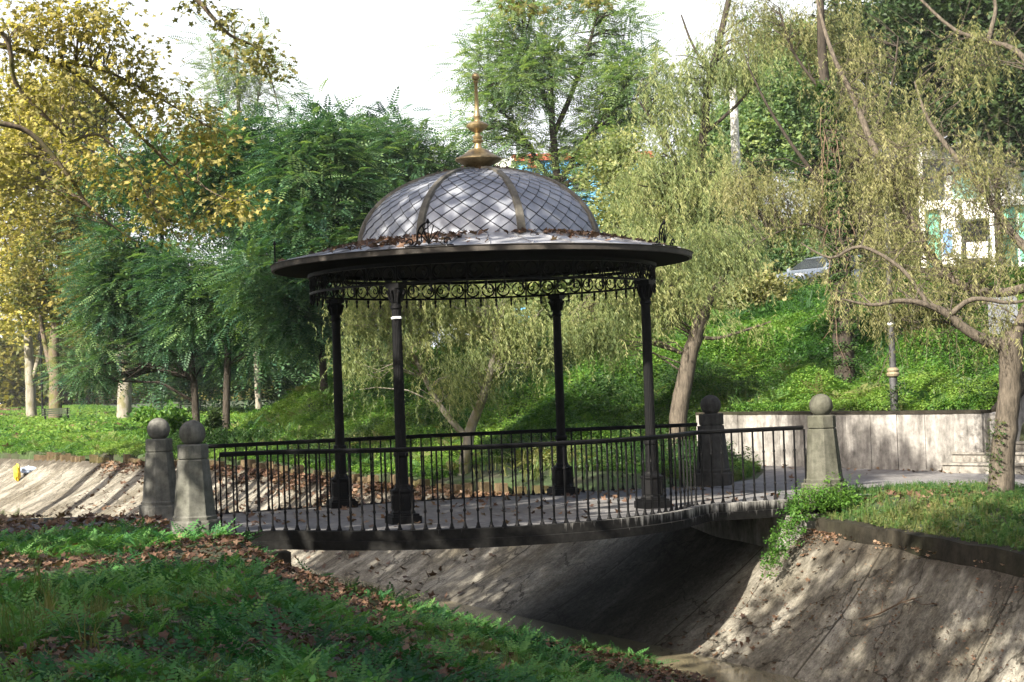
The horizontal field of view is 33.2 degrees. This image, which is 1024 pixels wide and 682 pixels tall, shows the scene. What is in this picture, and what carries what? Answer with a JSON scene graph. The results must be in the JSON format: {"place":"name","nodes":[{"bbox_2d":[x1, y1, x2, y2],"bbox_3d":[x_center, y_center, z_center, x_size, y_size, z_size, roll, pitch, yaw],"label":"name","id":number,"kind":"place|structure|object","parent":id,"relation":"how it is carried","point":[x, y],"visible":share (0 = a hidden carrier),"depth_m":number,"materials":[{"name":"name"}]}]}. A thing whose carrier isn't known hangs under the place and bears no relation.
{"place":"outdoors","nodes":[
{"label":"outdoors","id":0,"kind":"place"},
{"bbox_2d":[13,464,35,480],"bbox_3d":[-17.598,4.731,62.035,1.008,0.676,0.530,-1,-2,-40],"label":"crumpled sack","id":1,"kind":"object","parent":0,"point":[17,470],"visible":0.98,"depth_m":61.69,"materials":[{"name":"yellow plastic"}]},
{"bbox_2d":[0,511,806,681],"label":"water","id":2,"kind":"structure","parent":0,"point":[721,671],"depth_m":24.66,"materials":[{"name":"brown liquid"}]},
{"bbox_2d":[0,0,952,403],"label":"sky","id":3,"kind":"structure","parent":0,"point":[369,49],"materials":[{"name":"white"}]},
{"bbox_2d":[0,268,1023,681],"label":"ground","id":4,"kind":"structure","parent":0,"point":[126,628],"depth_m":24.77,"materials":[{"name":"soil"}]},
{"bbox_2d":[37,331,43,417],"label":"park lamp","id":5,"kind":"object","parent":4,"relation":"on","point":[39,336],"visible":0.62,"depth_m":116.00,"materials":[{"name":"black metal"}]},
{"bbox_2d":[42,408,70,418],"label":"park bench","id":6,"kind":"object","parent":4,"relation":"on","point":[61,411],"visible":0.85,"depth_m":108.25,"materials":[{"name":"grey wood"}]},
{"bbox_2d":[0,57,121,416],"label":"plane tree","id":7,"kind":"object","parent":4,"relation":"on","point":[30,366],"visible":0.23,"depth_m":118.97,"materials":[{"name":"yellow plant"}]},
{"bbox_2d":[0,50,157,417],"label":"plane tree","id":8,"kind":"object","parent":4,"relation":"on","point":[30,289],"visible":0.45,"depth_m":110.95,"materials":[{"name":"yellow plant"}]},
{"bbox_2d":[1,517,172,534],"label":"footpath","id":9,"kind":"structure","parent":4,"relation":"on","point":[60,528],"depth_m":24.36,"materials":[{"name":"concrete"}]},
{"bbox_2d":[34,215,146,419],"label":"plane tree","id":10,"kind":"object","parent":4,"relation":"on","point":[124,404],"visible":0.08,"depth_m":104.57,"materials":[{"name":"yellow plant"}]},
{"bbox_2d":[0,319,280,407],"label":"woodland","id":11,"kind":"object","parent":4,"relation":"on","point":[12,375],"visible":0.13,"depth_m":194.52,"materials":[{"name":"green plant"}]},
{"bbox_2d":[24,110,265,421],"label":"feathery tree","id":12,"kind":"object","parent":4,"relation":"on","point":[103,279],"visible":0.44,"depth_m":78.77,"materials":[{"name":"green plant"}]},
{"bbox_2d":[139,418,175,519],"bbox_3d":[-5.144,1.931,25.061,0.610,1.618,0.610,-2,-1,-19],"label":"stone post","id":13,"kind":"object","parent":4,"relation":"on","point":[159,486],"visible":0.94,"depth_m":24.88,"materials":[{"name":"grey stone"}]},
{"bbox_2d":[126,399,196,438],"bbox_3d":[-12.671,3.047,62.101,2.568,1.928,2.574,-2,-1,-19],"label":"leafy shrub","id":14,"kind":"object","parent":4,"relation":"on","point":[175,418],"visible":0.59,"depth_m":61.63,"materials":[{"name":"green plant"}]},
{"bbox_2d":[0,378,332,517],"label":"grass","id":15,"kind":"structure","parent":4,"relation":"on","point":[89,407],"depth_m":107.50,"materials":[{"name":"green plant"}]},
{"bbox_2d":[178,400,202,409],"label":"park bench","id":16,"kind":"object","parent":4,"relation":"on","point":[179,403],"visible":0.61,"depth_m":122.21,"materials":[{"name":"grey wood"}]},
{"bbox_2d":[169,420,220,535],"bbox_3d":[-4.043,1.814,21.804,0.610,1.618,0.610,-2,-1,-19],"label":"stone post","id":17,"kind":"object","parent":4,"relation":"on","point":[194,498],"visible":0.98,"depth_m":21.63,"materials":[{"name":"grey stone"}]},
{"bbox_2d":[202,406,227,441],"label":"dark shrub","id":18,"kind":"object","parent":4,"relation":"on","point":[214,418],"visible":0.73,"depth_m":55.87,"materials":[{"name":"green plant"}]},
{"bbox_2d":[144,7,325,408],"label":"slender tree","id":19,"kind":"object","parent":4,"relation":"on","point":[236,92],"visible":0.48,"depth_m":107.75,"materials":[{"name":"green plant"}]},
{"bbox_2d":[116,85,362,429],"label":"feathery tree","id":20,"kind":"object","parent":4,"relation":"on","point":[200,306],"visible":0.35,"depth_m":72.78,"materials":[{"name":"green plant"}]},
{"bbox_2d":[58,319,439,412],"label":"thicket","id":21,"kind":"object","parent":4,"relation":"on","point":[286,380],"visible":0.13,"depth_m":111.92,"materials":[{"name":"green plant"}]},
{"bbox_2d":[178,66,418,390],"bbox_3d":[-8.008,-4.170,65.902,10.079,12.781,7.860,-2,-1,-19],"label":"feathery tree","id":22,"kind":"object","parent":4,"relation":"on","point":[316,213],"visible":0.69,"depth_m":64.92,"materials":[{"name":"green plant"}]},
{"bbox_2d":[0,0,620,252],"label":"overhanging plane tree","id":23,"kind":"object","parent":4,"relation":"on","point":[85,35],"visible":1,"depth_m":28.86,"materials":[{"name":"yellow plant"}]},
{"bbox_2d":[34,452,590,493],"bbox_3d":[-6.644,3.447,46.236,2.030,0.331,40.804,-1,-2,-30],"label":"stone edging","id":24,"kind":"object","parent":4,"relation":"on","point":[93,458],"visible":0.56,"depth_m":44.74,"materials":[{"name":"grey stone"}]},
{"bbox_2d":[0,523,658,681],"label":"grass","id":25,"kind":"structure","parent":4,"relation":"on","point":[98,604],"depth_m":13.95,"materials":[{"name":"green plant"}]},
{"bbox_2d":[0,516,679,681],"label":"seedlings","id":26,"kind":"object","parent":4,"relation":"on","point":[191,579],"visible":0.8,"depth_m":15.15,"materials":[{"name":"green plant"}]},
{"bbox_2d":[307,86,510,358],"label":"feathery tree","id":27,"kind":"object","parent":4,"relation":"on","point":[418,160],"visible":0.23,"depth_m":74.62,"materials":[{"name":"green plant"}]},
{"bbox_2d":[308,280,584,475],"bbox_3d":[-1.352,0.370,37.023,5.889,5.364,3.064,-2,-1,2],"label":"weeping willow","id":28,"kind":"object","parent":4,"relation":"on","point":[513,337],"visible":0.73,"depth_m":36.74,"materials":[{"name":"green plant"}]},
{"bbox_2d":[369,222,653,348],"bbox_3d":[0.856,-1.598,56.992,10.728,4.216,10.960,-2,-1,-19],"label":"thicket","id":29,"kind":"object","parent":4,"relation":"on","point":[545,299],"visible":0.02,"depth_m":53.58,"materials":[{"name":"green plant"}]},
{"bbox_2d":[0,164,1023,681],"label":"fallen leaves","id":30,"kind":"object","parent":4,"relation":"on","point":[82,560],"depth_m":20.38,"materials":[{"name":"brown plant"}]},
{"bbox_2d":[0,458,1023,681],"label":"channel","id":31,"kind":"object","parent":4,"relation":"on","point":[647,589],"visible":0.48,"depth_m":24.50,"materials":[{"name":"concrete"}]},
{"bbox_2d":[0,263,1023,483],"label":"undergrowth","id":32,"kind":"object","parent":4,"relation":"on","point":[541,414],"visible":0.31,"depth_m":42.10,"materials":[{"name":"green plant"}]},
{"bbox_2d":[217,486,834,572],"bbox_3d":[-0.099,2.890,24.274,9.200,1.012,5.856,-2,-1,-19],"label":"footbridge","id":33,"kind":"object","parent":4,"relation":"on","point":[750,520],"visible":0.62,"depth_m":22.82,"materials":[{"name":"concrete"}]},
{"bbox_2d":[208,423,699,514],"bbox_3d":[-0.963,1.960,26.749,8.418,1.040,0.428,-2,-1,-19],"label":"railing","id":34,"kind":"object","parent":33,"relation":"on","point":[410,437],"visible":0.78,"depth_m":26.89,"materials":[{"name":"black metal"}]},
{"bbox_2d":[270,73,692,524],"bbox_3d":[-0.421,-0.748,24.938,6.120,6.335,6.120,-2,-1,-19],"label":"gazebo","id":35,"kind":"object","parent":33,"relation":"on","point":[486,195],"visible":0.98,"depth_m":23.65,"materials":[{"name":"black metal"}]},
{"bbox_2d":[219,425,806,532],"bbox_3d":[0.497,1.806,22.433,8.418,1.040,1.664,-2,-1,-19],"label":"railing","id":36,"kind":"object","parent":33,"relation":"on","point":[305,452],"visible":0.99,"depth_m":21.91,"materials":[{"name":"black metal"}]},
{"bbox_2d":[425,0,690,217],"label":"robinia tree","id":37,"kind":"object","parent":4,"relation":"on","point":[525,74],"visible":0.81,"depth_m":83.40,"materials":[{"name":"green plant"}]},
{"bbox_2d":[495,151,652,328],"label":"blue building","id":38,"kind":"structure","parent":4,"relation":"on","point":[545,159],"depth_m":118.49,"materials":[{"name":"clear glass"}]},
{"bbox_2d":[144,254,1023,486],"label":"creeper","id":39,"kind":"object","parent":4,"relation":"on","point":[627,397],"visible":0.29,"depth_m":40.01,"materials":[{"name":"green plant"}]},
{"bbox_2d":[564,121,690,240],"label":"bushy tree","id":40,"kind":"object","parent":4,"relation":"on","point":[612,151],"visible":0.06,"depth_m":65.68,"materials":[{"name":"green plant"}]},
{"bbox_2d":[528,215,792,452],"bbox_3d":[3.013,0.034,36.558,5.214,5.312,3.734,-2,-1,-19],"label":"leaning willow","id":41,"kind":"object","parent":4,"relation":"on","point":[590,333],"visible":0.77,"depth_m":36.24,"materials":[{"name":"green plant"}]},
{"bbox_2d":[578,0,798,318],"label":"tall willow","id":42,"kind":"object","parent":4,"relation":"on","point":[683,185],"visible":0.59,"depth_m":49.51,"materials":[{"name":"green plant"}]},
{"bbox_2d":[693,395,731,488],"bbox_3d":[3.271,1.688,28.043,0.610,1.618,0.610,-2,-1,-19],"label":"stone post","id":43,"kind":"object","parent":4,"relation":"on","point":[711,418],"visible":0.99,"depth_m":27.86,"materials":[{"name":"grey stone"}]},
{"bbox_2d":[729,74,743,246],"bbox_3d":[6.825,-4.751,52.081,0.340,7.096,0.331,-2,-1,-19],"label":"utility pole","id":44,"kind":"object","parent":4,"relation":"on","point":[734,126],"visible":0.19,"depth_m":52.01,"materials":[{"name":"concrete"}]},
{"bbox_2d":[659,0,857,273],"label":"bushy tree","id":45,"kind":"object","parent":4,"relation":"on","point":[755,124],"visible":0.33,"depth_m":63.03,"materials":[{"name":"green plant"}]},
{"bbox_2d":[749,247,797,268],"bbox_3d":[8.176,-2.291,57.039,2.764,1.673,2.874,-2,-1,-19],"label":"palm bush","id":46,"kind":"object","parent":4,"relation":"on","point":[779,258],"visible":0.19,"depth_m":56.96,"materials":[{"name":"green plant"}]},
{"bbox_2d":[611,259,971,329],"bbox_3d":[9.316,-1.222,50.220,13.365,2.640,8.187,-2,-1,5],"label":"thicket","id":47,"kind":"object","parent":4,"relation":"on","point":[769,283],"visible":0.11,"depth_m":47.28,"materials":[{"name":"green plant"}]},
{"bbox_2d":[760,472,871,579],"bbox_3d":[4.115,2.537,23.902,2.019,1.395,1.168,-1,-2,-40],"label":"ivy clump","id":48,"kind":"object","parent":4,"relation":"on","point":[836,503],"visible":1,"depth_m":23.86,"materials":[{"name":"green plant"}]},
{"bbox_2d":[620,456,1023,550],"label":"grass","id":49,"kind":"structure","parent":4,"relation":"on","point":[1002,503],"depth_m":22.27,"materials":[{"name":"green plant"}]},
{"bbox_2d":[791,269,856,285],"bbox_3d":[9.952,-1.706,53.887,2.440,1.160,3.057,-2,-1,-19],"label":"hedge shrub","id":50,"kind":"object","parent":4,"relation":"on","point":[825,275],"visible":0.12,"depth_m":54.08,"materials":[{"name":"green plant"}]},
{"bbox_2d":[801,394,847,508],"bbox_3d":[4.449,1.563,24.559,0.610,1.618,0.610,-2,-1,-19],"label":"stone post","id":51,"kind":"object","parent":4,"relation":"on","point":[822,455],"visible":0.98,"depth_m":24.39,"materials":[{"name":"grey stone"}]},
{"bbox_2d":[687,0,963,383],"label":"ivy clad willow","id":52,"kind":"object","parent":4,"relation":"on","point":[844,362],"visible":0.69,"depth_m":38.00,"materials":[{"name":"green plant"}]},
{"bbox_2d":[695,410,991,470],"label":"retaining wall","id":53,"kind":"structure","parent":4,"relation":"on","point":[912,439],"depth_m":30.82,"materials":[{"name":"concrete"}]},
{"bbox_2d":[868,145,908,410],"bbox_3d":[6.873,-1.022,31.154,0.598,5.071,0.813,-3,-1,22],"label":"street lamp","id":54,"kind":"object","parent":53,"relation":"on","point":[893,373],"visible":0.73,"depth_m":30.96,"materials":[{"name":"grey metal"}]},
{"bbox_2d":[752,0,934,264],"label":"evergreen tree","id":55,"kind":"object","parent":4,"relation":"on","point":[815,154],"visible":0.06,"depth_m":78.74,"materials":[{"name":"green plant"}]},
{"bbox_2d":[855,252,900,272],"bbox_3d":[12.460,-2.385,57.992,1.876,2.108,1.924,-2,-1,-19],"label":"hedge shrub","id":56,"kind":"object","parent":4,"relation":"on","point":[867,258],"visible":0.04,"depth_m":57.86,"materials":[{"name":"green plant"}]},
{"bbox_2d":[767,0,1023,495],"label":"crooked willow","id":57,"kind":"object","parent":4,"relation":"on","point":[1007,345],"visible":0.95,"depth_m":25.19,"materials":[{"name":"green plant"}]},
{"bbox_2d":[815,517,1023,577],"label":"kerb","id":58,"kind":"structure","parent":4,"relation":"on","point":[954,550],"depth_m":20.52,"materials":[{"name":"grey concrete"}]},
{"bbox_2d":[844,0,1023,264],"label":"evergreen tree","id":59,"kind":"object","parent":4,"relation":"on","point":[949,11],"visible":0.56,"depth_m":72.47,"materials":[{"name":"green plant"}]},
{"bbox_2d":[917,146,1023,266],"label":"white green building","id":60,"kind":"structure","parent":4,"relation":"on","point":[969,224],"depth_m":75.61,"materials":[{"name":"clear glass"}]},
{"bbox_2d":[923,160,944,200],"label":"window","id":61,"kind":"structure","parent":60,"relation":"in","point":[935,161],"depth_m":76.10,"materials":[{"name":"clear glass"}]},
{"bbox_2d":[961,222,986,261],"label":"door","id":62,"kind":"structure","parent":60,"relation":"in","point":[977,223],"depth_m":75.58,"materials":[{"name":"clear glass"}]},
{"bbox_2d":[930,257,1010,270],"bbox_3d":[14.252,-1.975,54.215,3.155,1.465,3.528,-2,-1,-19],"label":"hedge shrub","id":63,"kind":"object","parent":4,"relation":"on","point":[976,264],"visible":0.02,"depth_m":53.50,"materials":[{"name":"green plant"}]},
{"bbox_2d":[941,371,1023,473],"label":"stairway","id":64,"kind":"object","parent":4,"relation":"on","point":[968,462],"visible":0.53,"depth_m":28.93,"materials":[{"name":"concrete"}]},
{"bbox_2d":[988,296,1017,333],"bbox_3d":[10.315,-0.303,36.004,0.600,1.294,0.119,-2,-1,11],"label":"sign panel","id":65,"kind":"object","parent":4,"relation":"on","point":[1015,313],"visible":0.14,"depth_m":35.96,"materials":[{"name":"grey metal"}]},
{"bbox_2d":[713,465,1023,495],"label":"path","id":66,"kind":"structure","parent":0,"point":[874,477],"depth_m":28.27,"materials":[{"name":"concrete"}]},
{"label":"road","id":67,"kind":"structure","parent":0,"visible":0},
{"bbox_2d":[776,255,866,282],"bbox_3d":[10.983,-2.274,60.002,4.310,1.470,2.020,-1,-2,-39],"label":"parked car","id":68,"kind":"object","parent":67,"relation":"on","point":[809,265],"visible":0.03,"depth_m":59.33,"materials":[{"name":"silver metal"}]}
]}

